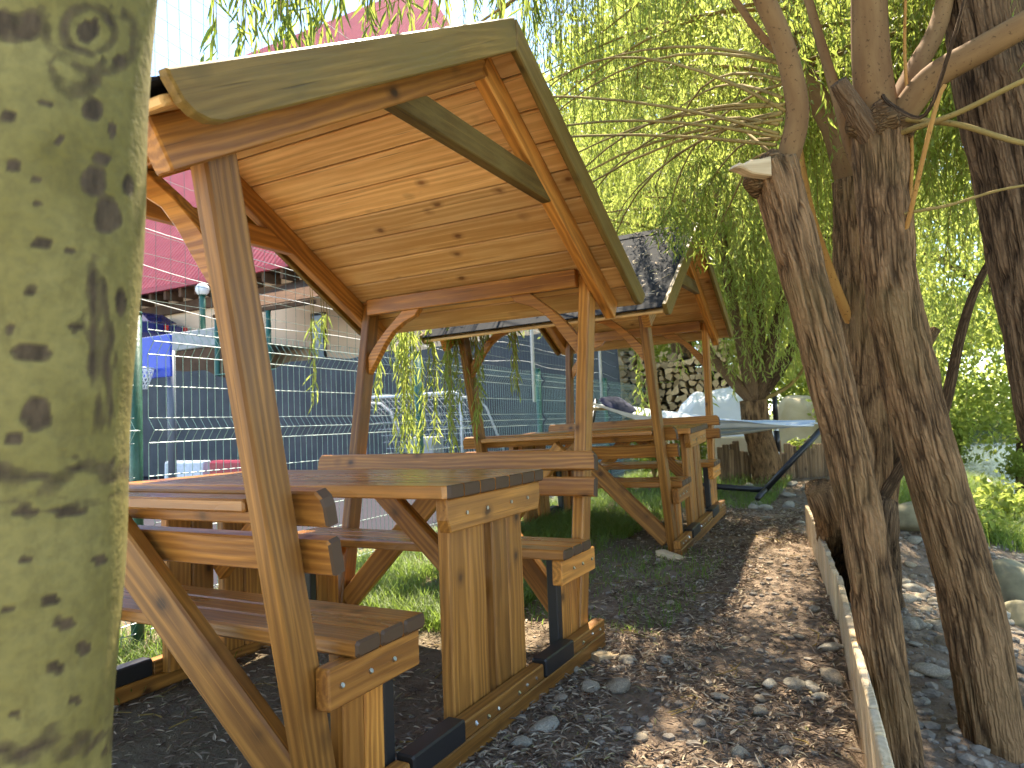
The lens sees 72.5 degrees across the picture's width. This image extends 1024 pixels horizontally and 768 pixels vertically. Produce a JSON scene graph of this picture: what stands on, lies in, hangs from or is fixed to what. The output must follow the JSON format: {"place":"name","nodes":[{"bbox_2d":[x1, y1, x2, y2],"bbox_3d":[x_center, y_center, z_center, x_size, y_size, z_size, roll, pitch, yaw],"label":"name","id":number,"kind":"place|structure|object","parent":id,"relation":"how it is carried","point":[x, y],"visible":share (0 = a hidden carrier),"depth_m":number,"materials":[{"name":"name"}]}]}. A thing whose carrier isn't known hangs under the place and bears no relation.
{"place":"outdoors","nodes":[
{"label":"outdoors","id":0,"kind":"place"},
{"bbox_2d":[142,313,187,337],"bbox_3d":[-11.946,-1.355,21.227,4.160,1.460,1.725,-4,-4,28],"label":"parked car","id":1,"kind":"object","parent":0,"point":[151,318],"visible":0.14,"depth_m":20.45,"materials":[{"name":"blue paint"}]},
{"bbox_2d":[271,343,308,351],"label":"terrace","id":2,"kind":"structure","parent":0,"point":[275,349],"depth_m":19.02,"materials":[{"name":"concrete"}]},
{"bbox_2d":[143,475,628,588],"bbox_3d":[-12.687,1.825,6.521,21.650,0.001,23.600,-4,-4,28],"label":"court","id":3,"kind":"object","parent":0,"point":[378,510],"depth_m":7.70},
{"bbox_2d":[142,334,176,477],"bbox_3d":[-5.385,0.519,10.380,0.660,2.486,0.581,-1,-3,-20],"label":"basketball hoop","id":4,"kind":"object","parent":3,"relation":"on","point":[153,366],"visible":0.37,"depth_m":10.57,"materials":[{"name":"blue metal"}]},
{"bbox_2d":[164,460,209,478],"bbox_3d":[-5.862,1.649,12.608,1.050,0.520,0.495,-4,-4,28],"label":"road barrier","id":5,"kind":"object","parent":3,"relation":"on","point":[188,466],"visible":0.15,"depth_m":12.46,"materials":[{"name":"white plastic"}]},
{"bbox_2d":[210,460,240,473],"bbox_3d":[-4.775,1.573,12.008,1.050,0.520,0.495,-4,-4,28],"label":"road barrier","id":6,"kind":"object","parent":3,"relation":"on","point":[216,464],"visible":0.14,"depth_m":12.01,"materials":[{"name":"red plastic"}]},
{"bbox_2d":[142,333,623,476],"bbox_3d":[-5.064,0.732,14.643,15.550,2.519,0.208,-4,-4,28],"label":"shade cloth fence","id":7,"kind":"object","parent":3,"relation":"on","point":[283,380],"visible":0.33,"depth_m":13.75,"materials":[{"name":"grey metal"}]},
{"bbox_2d":[366,390,504,453],"bbox_3d":[-1.247,0.921,11.885,2.444,1.533,0.945,-4,-4,25],"label":"football goal","id":8,"kind":"object","parent":3,"relation":"on","point":[424,393],"visible":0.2,"depth_m":11.75,"materials":[{"name":"white paint"}]},
{"bbox_2d":[410,436,443,452],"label":"concrete block","id":9,"kind":"structure","parent":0,"point":[436,444],"depth_m":10.84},
{"bbox_2d":[112,405,1023,767],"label":"ground","id":10,"kind":"structure","parent":0,"point":[940,707],"depth_m":2.63,"materials":[{"name":"soil"}]},
{"bbox_2d":[0,0,157,767],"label":"poplar tree","id":11,"kind":"object","parent":10,"relation":"on","point":[75,78],"visible":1,"depth_m":0.73,"materials":[{"name":"green plant"}]},
{"bbox_2d":[145,327,225,377],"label":"retaining wall","id":12,"kind":"structure","parent":10,"relation":"on","point":[183,364],"depth_m":17.94,"materials":[{"name":"concrete"}]},
{"bbox_2d":[195,283,208,328],"bbox_3d":[-8.011,-2.004,18.069,0.340,1.233,0.340,-4,-4,28],"label":"street lamp","id":13,"kind":"object","parent":12,"relation":"on","point":[201,292],"visible":0.92,"depth_m":18.00,"materials":[{"name":"green metal"}]},
{"bbox_2d":[116,622,259,705],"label":"grass","id":14,"kind":"structure","parent":10,"relation":"on","point":[130,650],"depth_m":3.08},
{"bbox_2d":[114,17,644,767],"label":"picnic shelter","id":15,"kind":"object","parent":10,"relation":"on","point":[376,193],"visible":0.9,"depth_m":2.24,"materials":[{"name":"brown"}]},
{"bbox_2d":[119,311,644,646],"bbox_3d":[-0.775,-0.586,5.656,0.160,4.000,15.061,-4,-4,25],"label":"wire fence","id":16,"kind":"object","parent":10,"relation":"on","point":[136,473],"visible":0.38,"depth_m":4.47,"materials":[{"name":"grey metal"}]},
{"bbox_2d":[141,0,637,386],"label":"sports net","id":17,"kind":"object","parent":16,"relation":"attached to","point":[305,341],"visible":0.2,"depth_m":4.37,"materials":[{"name":"grey"}]},
{"bbox_2d":[140,0,672,403],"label":"house","id":18,"kind":"structure","parent":10,"relation":"on","point":[155,289],"depth_m":21.11,"materials":[{"name":"red metal"}]},
{"bbox_2d":[310,312,326,359],"bbox_3d":[-5.254,-1.249,18.947,0.514,1.375,0.071,-4,-4,28],"label":"window","id":19,"kind":"structure","parent":18,"relation":"in","point":[317,316],"depth_m":18.89,"materials":[{"name":"grey glass"}]},
{"bbox_2d":[216,506,655,632],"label":"grass","id":20,"kind":"structure","parent":10,"relation":"on","point":[403,574],"depth_m":4.32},
{"bbox_2d":[508,735,532,747],"bbox_3d":[0.025,1.072,2.094,0.078,0.029,0.051,-8,2,11],"label":"stone","id":21,"kind":"object","parent":10,"relation":"on","point":[527,741],"visible":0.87,"depth_m":2.08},
{"bbox_2d":[528,715,558,735],"bbox_3d":[0.102,1.067,2.178,0.111,0.034,0.070,-14,7,-34],"label":"stone","id":22,"kind":"object","parent":10,"relation":"on","point":[546,724],"visible":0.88,"depth_m":2.16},
{"bbox_2d":[552,693,567,702],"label":"stone","id":23,"kind":"object","parent":10,"relation":"on","point":[559,697],"visible":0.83,"depth_m":2.40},
{"bbox_2d":[112,472,1018,767],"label":"fallen leaves","id":24,"kind":"object","parent":10,"relation":"on","point":[664,632],"depth_m":2.52,"materials":[{"name":"plant"}]},
{"bbox_2d":[420,223,732,555],"bbox_3d":[0.714,0.014,5.515,1.695,2.313,2.578,-5,-2,26],"label":"picnic shelter","id":25,"kind":"object","parent":10,"relation":"on","point":[685,305],"visible":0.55,"depth_m":4.92,"materials":[{"name":"brown"}]},
{"bbox_2d":[622,228,677,296],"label":"roof leaves","id":26,"kind":"object","parent":25,"relation":"on","point":[651,261],"visible":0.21,"depth_m":4.66,"materials":[{"name":"green plant"}]},
{"bbox_2d":[581,679,599,692],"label":"stone","id":27,"kind":"object","parent":10,"relation":"on","point":[586,683],"visible":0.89,"depth_m":2.49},
{"bbox_2d":[590,651,621,662],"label":"stone","id":28,"kind":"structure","parent":10,"relation":"on","point":[598,656],"depth_m":2.83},
{"bbox_2d":[199,0,1023,764],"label":"willow tree","id":29,"kind":"object","parent":10,"relation":"on","point":[879,120],"visible":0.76,"depth_m":2.49,"materials":[{"name":"green plant"}]},
{"bbox_2d":[605,677,629,693],"bbox_3d":[0.377,1.079,2.489,0.096,0.058,0.074,-19,-8,0],"label":"stone","id":30,"kind":"object","parent":10,"relation":"on","point":[618,685],"visible":0.84,"depth_m":2.47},
{"bbox_2d":[525,540,725,636],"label":"grass","id":31,"kind":"structure","parent":10,"relation":"on","point":[656,575],"depth_m":3.94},
{"bbox_2d":[618,654,637,665],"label":"stone","id":32,"kind":"object","parent":10,"relation":"on","point":[625,659],"visible":0.79,"depth_m":2.74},
{"bbox_2d":[632,732,647,741],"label":"stone","id":33,"kind":"object","parent":10,"relation":"on","point":[643,737],"visible":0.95,"depth_m":2.07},
{"bbox_2d":[630,413,671,476],"bbox_3d":[1.678,0.763,8.361,0.781,0.832,0.692,-1,-4,-27],"label":"bush","id":34,"kind":"object","parent":10,"relation":"on","point":[654,472],"visible":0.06,"depth_m":8.30,"materials":[{"name":"green plant"}]},
{"bbox_2d":[542,0,766,342],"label":"broadleaf tree","id":35,"kind":"object","parent":10,"relation":"on","point":[580,44],"visible":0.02,"depth_m":28.28,"materials":[{"name":"green plant"}]},
{"bbox_2d":[660,655,672,663],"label":"stone","id":36,"kind":"object","parent":10,"relation":"on","point":[664,658],"visible":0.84,"depth_m":2.73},
{"bbox_2d":[655,549,685,561],"bbox_3d":[0.990,1.071,4.362,0.070,0.050,0.180,1,-4,-42],"label":"rock","id":37,"kind":"object","parent":10,"relation":"on","point":[666,553],"depth_m":4.35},
{"bbox_2d":[376,0,987,609],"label":"willow tree","id":38,"kind":"object","parent":10,"relation":"on","point":[844,270],"visible":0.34,"depth_m":4.04,"materials":[{"name":"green plant"}]},
{"bbox_2d":[562,0,806,412],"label":"broadleaf tree","id":39,"kind":"object","parent":10,"relation":"on","point":[660,348],"visible":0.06,"depth_m":18.67,"materials":[{"name":"green plant"}]},
{"bbox_2d":[674,439,706,469],"bbox_3d":[2.081,0.822,8.161,0.578,0.660,0.602,-4,-4,28],"label":"bush","id":40,"kind":"object","parent":10,"relation":"on","point":[703,452],"visible":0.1,"depth_m":8.04,"materials":[{"name":"green plant"}]},
{"bbox_2d":[693,718,705,726],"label":"stone","id":41,"kind":"object","parent":10,"relation":"on","point":[699,722],"visible":1,"depth_m":2.18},
{"bbox_2d":[593,399,820,500],"bbox_3d":[1.776,0.616,7.463,2.863,1.055,1.077,-5,-4,41],"label":"hammock stand","id":42,"kind":"object","parent":10,"relation":"on","point":[786,466],"visible":0.39,"depth_m":6.84,"materials":[{"name":"black metal"}]},
{"bbox_2d":[593,403,817,435],"bbox_3d":[2.055,0.359,7.818,2.944,0.456,0.960,-5,-4,41],"label":"hammock","id":43,"kind":"object","parent":42,"relation":"hanging from","point":[727,427],"visible":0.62,"depth_m":7.38,"materials":[{"name":"fabric"}]},
{"bbox_2d":[598,396,637,414],"bbox_3d":[1.292,0.261,8.487,0.259,0.229,0.480,-5,-4,41],"label":"pillow","id":44,"kind":"object","parent":43,"relation":"on","point":[618,403],"visible":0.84,"depth_m":8.39,"materials":[{"name":"grey fabric"}]},
{"bbox_2d":[395,476,1023,767],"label":"pebbles","id":45,"kind":"object","parent":10,"relation":"on","point":[928,689],"visible":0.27,"depth_m":2.71,"materials":[{"name":"stone"}]},
{"bbox_2d":[710,692,729,699],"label":"stone","id":46,"kind":"object","parent":10,"relation":"on","point":[717,695],"visible":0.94,"depth_m":2.36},
{"bbox_2d":[668,387,773,458],"bbox_3d":[2.892,0.578,9.676,1.480,1.108,1.080,-4,-4,28],"label":"covered heap","id":47,"kind":"object","parent":10,"relation":"on","point":[725,402],"visible":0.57,"depth_m":9.40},
{"bbox_2d":[546,0,923,767],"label":"willow tree","id":48,"kind":"object","parent":10,"relation":"on","point":[772,182],"visible":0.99,"depth_m":2.30,"materials":[{"name":"brown plant"}]},
{"bbox_2d":[730,745,750,759],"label":"stone","id":49,"kind":"object","parent":10,"relation":"on","point":[739,750],"visible":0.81,"depth_m":1.97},
{"bbox_2d":[491,0,1006,483],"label":"willow tree","id":50,"kind":"object","parent":10,"relation":"on","point":[757,355],"visible":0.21,"depth_m":7.95,"materials":[{"name":"green plant"}]},
{"bbox_2d":[752,705,767,715],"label":"stone","id":51,"kind":"object","parent":10,"relation":"on","point":[759,710],"visible":0.94,"depth_m":2.25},
{"bbox_2d":[753,694,766,702],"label":"stone","id":52,"kind":"object","parent":10,"relation":"on","point":[759,698],"visible":0.98,"depth_m":2.35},
{"bbox_2d":[758,504,772,510],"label":"stone","id":53,"kind":"object","parent":10,"relation":"on","point":[765,507],"visible":0.92,"depth_m":6.28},
{"bbox_2d":[561,69,972,403],"bbox_3d":[3.817,-2.437,13.935,8.557,7.896,8.382,1,-4,-43],"label":"willow tree","id":54,"kind":"object","parent":10,"relation":"on","point":[683,348],"visible":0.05,"depth_m":12.91,"materials":[{"name":"green plant"}]},
{"bbox_2d":[762,678,776,688],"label":"stone","id":55,"kind":"object","parent":10,"relation":"on","point":[769,683],"visible":0.96,"depth_m":2.46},
{"bbox_2d":[717,439,828,481],"bbox_3d":[3.180,0.897,8.265,1.466,0.492,0.071,-2,-3,4],"label":"palisade","id":56,"kind":"object","parent":10,"relation":"on","point":[810,462],"visible":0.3,"depth_m":8.24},
{"bbox_2d":[772,396,779,454],"bbox_3d":[3.140,0.628,8.276,0.068,1.050,0.065,-4,-4,28],"label":"garden pole","id":57,"kind":"object","parent":10,"relation":"on","point":[775,417],"visible":0.52,"depth_m":8.27,"materials":[{"name":"metal"}]},
{"bbox_2d":[776,745,792,756],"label":"stone","id":58,"kind":"object","parent":10,"relation":"on","point":[786,749],"visible":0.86,"depth_m":1.97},
{"bbox_2d":[766,313,809,407],"bbox_3d":[7.640,-0.984,16.756,4.486,5.823,5.813,-4,-4,28],"label":"broadleaf tree","id":59,"kind":"object","parent":10,"relation":"on","point":[799,388],"visible":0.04,"depth_m":15.83,"materials":[{"name":"green plant"}]},
{"bbox_2d":[780,492,795,497],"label":"stone","id":60,"kind":"object","parent":10,"relation":"on","point":[786,494],"visible":0.96,"depth_m":6.95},
{"bbox_2d":[782,501,794,507],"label":"stone","id":61,"kind":"object","parent":10,"relation":"on","point":[787,504],"visible":0.88,"depth_m":6.50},
{"bbox_2d":[783,677,806,691],"bbox_3d":[0.995,1.058,2.456,0.076,0.050,0.087,8,-21,-12],"label":"stone","id":62,"kind":"object","parent":10,"relation":"on","point":[794,683],"visible":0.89,"depth_m":2.43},
{"bbox_2d":[773,395,820,452],"bbox_3d":[4.213,0.633,10.194,0.840,0.954,0.700,-4,-4,28],"label":"covered heap","id":63,"kind":"object","parent":10,"relation":"on","point":[795,407],"visible":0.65,"depth_m":10.00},
{"bbox_2d":[783,435,814,451],"bbox_3d":[3.601,0.865,8.568,0.417,0.482,0.429,-1,-4,-26],"label":"bush","id":64,"kind":"object","parent":10,"relation":"on","point":[796,443],"visible":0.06,"depth_m":8.55,"materials":[{"name":"green plant"}]},
{"bbox_2d":[805,680,820,692],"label":"stone","id":65,"kind":"object","parent":10,"relation":"on","point":[812,687],"visible":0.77,"depth_m":2.42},
{"bbox_2d":[811,692,826,700],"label":"stone","id":66,"kind":"object","parent":10,"relation":"on","point":[819,695],"visible":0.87,"depth_m":2.36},
{"bbox_2d":[805,505,838,622],"bbox_3d":[1.781,1.015,4.006,0.049,0.418,1.806,-3,-3,19],"label":"board edging","id":67,"kind":"object","parent":10,"relation":"on","point":[825,561],"visible":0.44,"depth_m":3.60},
{"bbox_2d":[817,642,843,651],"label":"stone","id":68,"kind":"object","parent":10,"relation":"on","point":[826,647],"visible":0.95,"depth_m":2.82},
{"bbox_2d":[819,667,846,686],"bbox_3d":[1.163,1.061,2.528,0.077,0.054,0.134,8,-1,-5],"label":"stone","id":69,"kind":"object","parent":10,"relation":"on","point":[831,675],"visible":0.88,"depth_m":2.50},
{"bbox_2d":[698,0,1023,445],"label":"willow tree","id":70,"kind":"object","parent":10,"relation":"on","point":[994,164],"visible":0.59,"depth_m":2.70,"materials":[{"name":"green plant"}]},
{"bbox_2d":[836,575,893,767],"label":"board edging","id":71,"kind":"object","parent":10,"relation":"on","point":[874,744],"visible":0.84,"depth_m":2.02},
{"bbox_2d":[769,0,1008,418],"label":"broadleaf tree","id":72,"kind":"object","parent":10,"relation":"on","point":[945,345],"depth_m":20.25,"materials":[{"name":"green plant"}]},
{"bbox_2d":[898,501,919,530],"bbox_3d":[3.094,1.023,5.400,0.528,0.229,0.387,-7,-5,53],"label":"boulder","id":73,"kind":"object","parent":10,"relation":"on","point":[908,519],"visible":0.23,"depth_m":5.28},
{"bbox_2d":[903,593,916,602],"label":"stone","id":74,"kind":"object","parent":10,"relation":"on","point":[910,598],"visible":0.6,"depth_m":3.93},
{"bbox_2d":[903,561,916,567],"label":"stone","id":75,"kind":"object","parent":10,"relation":"on","point":[910,564],"visible":1,"depth_m":4.82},
{"bbox_2d":[902,617,919,629],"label":"stone","id":76,"kind":"object","parent":10,"relation":"on","point":[911,623],"visible":0.67,"depth_m":3.42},
{"bbox_2d":[902,583,924,592],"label":"stone","id":77,"kind":"object","parent":10,"relation":"on","point":[912,587],"visible":0.6,"depth_m":4.25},
{"bbox_2d":[906,536,921,543],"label":"stone","id":78,"kind":"object","parent":10,"relation":"on","point":[914,539],"visible":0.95,"depth_m":5.17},
{"bbox_2d":[909,669,923,676],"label":"stone","id":79,"kind":"object","parent":10,"relation":"on","point":[912,672],"visible":0.68,"depth_m":2.92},
{"bbox_2d":[912,617,926,628],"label":"stone","id":80,"kind":"object","parent":10,"relation":"on","point":[922,623],"visible":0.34,"depth_m":3.46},
{"bbox_2d":[912,662,950,679],"bbox_3d":[1.764,1.203,2.927,0.150,0.060,0.123,2,-5,25],"label":"stone","id":81,"kind":"object","parent":10,"relation":"on","point":[932,670],"visible":0.94,"depth_m":2.89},
{"bbox_2d":[924,619,942,632],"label":"stone","id":82,"kind":"object","parent":10,"relation":"on","point":[937,625],"visible":0.31,"depth_m":3.52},
{"bbox_2d":[934,635,946,646],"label":"stone","id":83,"kind":"object","parent":10,"relation":"on","point":[940,639],"visible":0.23,"depth_m":3.31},
{"bbox_2d":[940,680,952,689],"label":"stone","id":84,"kind":"object","parent":10,"relation":"on","point":[947,684],"visible":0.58,"depth_m":2.82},
{"bbox_2d":[898,468,1023,552],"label":"grass","id":85,"kind":"structure","parent":10,"relation":"on","point":[904,495],"depth_m":5.72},
{"bbox_2d":[951,417,978,467],"bbox_3d":[9.177,1.258,14.526,0.890,1.159,1.070,-4,-4,28],"label":"bush","id":86,"kind":"object","parent":10,"relation":"on","point":[960,437],"visible":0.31,"depth_m":14.28,"materials":[{"name":"green plant"}]},
{"bbox_2d":[922,240,1008,380],"bbox_3d":[26.239,-4.442,35.681,11.494,12.616,10.549,1,-4,-42],"label":"broadleaf tree","id":87,"kind":"object","parent":10,"relation":"on","point":[979,268],"visible":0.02,"depth_m":36.18,"materials":[{"name":"green plant"}]},
{"bbox_2d":[924,293,1012,425],"bbox_3d":[21.566,-1.144,36.017,9.314,8.145,10.074,-4,-4,28],"label":"broadleaf tree","id":88,"kind":"object","parent":10,"relation":"on","point":[995,357],"visible":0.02,"depth_m":34.81,"materials":[{"name":"green plant"}]},
{"bbox_2d":[915,159,1023,493],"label":"broadleaf tree","id":89,"kind":"object","parent":10,"relation":"on","point":[1004,426],"visible":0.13,"depth_m":12.93,"materials":[{"name":"green plant"}]},
{"bbox_2d":[972,469,1023,528],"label":"bush","id":90,"kind":"object","parent":10,"relation":"on","point":[986,483],"visible":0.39,"depth_m":6.53,"materials":[{"name":"green plant"}]},
{"bbox_2d":[974,492,1023,548],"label":"bush","id":91,"kind":"object","parent":10,"relation":"on","point":[989,514],"visible":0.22,"depth_m":5.74,"materials":[{"name":"green plant"}]},
{"bbox_2d":[992,559,1023,601],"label":"boulder","id":92,"kind":"object","parent":10,"relation":"on","point":[1009,574],"visible":0.32,"depth_m":4.48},
{"bbox_2d":[996,448,1023,489],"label":"bush","id":93,"kind":"object","parent":10,"relation":"on","point":[1016,469],"visible":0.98,"depth_m":11.88,"materials":[{"name":"green plant"}]},
{"bbox_2d":[1004,600,1023,628],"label":"boulder","id":94,"kind":"object","parent":10,"relation":"on","point":[1015,608],"visible":0.28,"depth_m":4.16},
{"bbox_2d":[151,0,1009,414],"label":"sky","id":95,"kind":"structure","parent":0,"point":[194,9],"materials":[{"name":"white"}]},
{"bbox_2d":[549,469,792,522],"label":"grass","id":96,"kind":"structure","parent":0,"point":[600,501],"depth_m":7.06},
{"bbox_2d":[962,443,1023,497],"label":"river","id":97,"kind":"structure","parent":0,"point":[989,466],"depth_m":20.61,"materials":[{"name":"grey liquid"}]},
{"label":"split log","id":98,"kind":"object","parent":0,"visible":0},
{"bbox_2d":[668,402,680,410],"bbox_3d":[2.807,0.386,11.958,0.149,0.144,0.440,-48,-21,17],"label":"split log","id":99,"kind":"object","parent":98,"relation":"on","point":[673,406],"visible":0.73,"depth_m":11.77,"materials":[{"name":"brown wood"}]},
{"bbox_2d":[666,395,676,401],"bbox_3d":[2.738,0.244,11.975,0.092,0.137,0.440,17,5,25],"label":"split log","id":100,"kind":"object","parent":99,"relation":"on","point":[670,398],"visible":0.8,"depth_m":11.79,"materials":[{"name":"beige wood"}]},
{"bbox_2d":[665,388,673,394],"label":"split log","id":101,"kind":"object","parent":100,"relation":"on","point":[669,391],"visible":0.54,"depth_m":11.84,"materials":[{"name":"beige wood"}]},
{"bbox_2d":[667,382,673,387],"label":"split log","id":102,"kind":"object","parent":101,"relation":"on","point":[670,384],"visible":0.52,"depth_m":11.88,"materials":[{"name":"beige wood"}]},
{"bbox_2d":[665,374,675,380],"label":"split log","id":103,"kind":"object","parent":102,"relation":"on","point":[670,377],"visible":0.79,"depth_m":11.80,"materials":[{"name":"beige wood"}]},
{"bbox_2d":[665,368,675,375],"bbox_3d":[2.731,-0.220,12.015,0.215,0.125,0.440,-47,-18,16],"label":"split log","id":104,"kind":"object","parent":103,"relation":"on","point":[668,370],"visible":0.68,"depth_m":11.82,"materials":[{"name":"beige wood"}]},
{"bbox_2d":[667,361,675,367],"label":"split log","id":105,"kind":"object","parent":104,"relation":"on","point":[670,364],"visible":0.6,"depth_m":11.83,"materials":[{"name":"beige wood"}]},
{"bbox_2d":[667,352,679,361],"bbox_3d":[2.815,-0.440,12.038,0.199,0.200,0.440,-37,-14,18],"label":"split log","id":106,"kind":"object","parent":105,"relation":"on","point":[673,359],"visible":0.58,"depth_m":11.84,"materials":[{"name":"beige wood"}]},
{"bbox_2d":[670,384,684,395],"bbox_3d":[2.857,0.139,11.949,0.115,0.245,0.440,43,17,23],"label":"split log","id":107,"kind":"object","parent":100,"relation":"on","point":[676,391],"visible":0.61,"depth_m":11.77,"materials":[{"name":"beige wood"}]},
{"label":"split log","id":108,"kind":"object","parent":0,"visible":0},
{"bbox_2d":[681,394,688,402],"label":"split log","id":109,"kind":"object","parent":108,"relation":"on","point":[684,397],"visible":0.36,"depth_m":11.67,"materials":[{"name":"wood"}]},
{"bbox_2d":[680,388,690,395],"bbox_3d":[2.991,0.128,11.880,0.184,0.084,0.440,39,13,22],"label":"split log","id":110,"kind":"object","parent":109,"relation":"on","point":[685,391],"visible":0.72,"depth_m":11.69,"materials":[{"name":"wood"}]},
{"bbox_2d":[679,381,692,387],"bbox_3d":[2.975,0.017,11.902,0.091,0.150,0.440,-42,-22,22],"label":"split log","id":111,"kind":"object","parent":110,"relation":"on","point":[684,384],"visible":0.86,"depth_m":11.74,"materials":[{"name":"wood"}]},
{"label":"split log","id":112,"kind":"object","parent":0,"visible":0},
{"bbox_2d":[689,380,698,386],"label":"split log","id":113,"kind":"object","parent":112,"relation":"on","point":[693,383],"visible":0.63,"depth_m":11.68,"materials":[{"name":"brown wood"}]},
{"bbox_2d":[680,371,693,381],"bbox_3d":[3.013,-0.122,11.937,0.127,0.222,0.440,-49,-26,23],"label":"split log","id":114,"kind":"object","parent":113,"relation":"on","point":[686,377],"visible":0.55,"depth_m":11.75,"materials":[{"name":"wood"}]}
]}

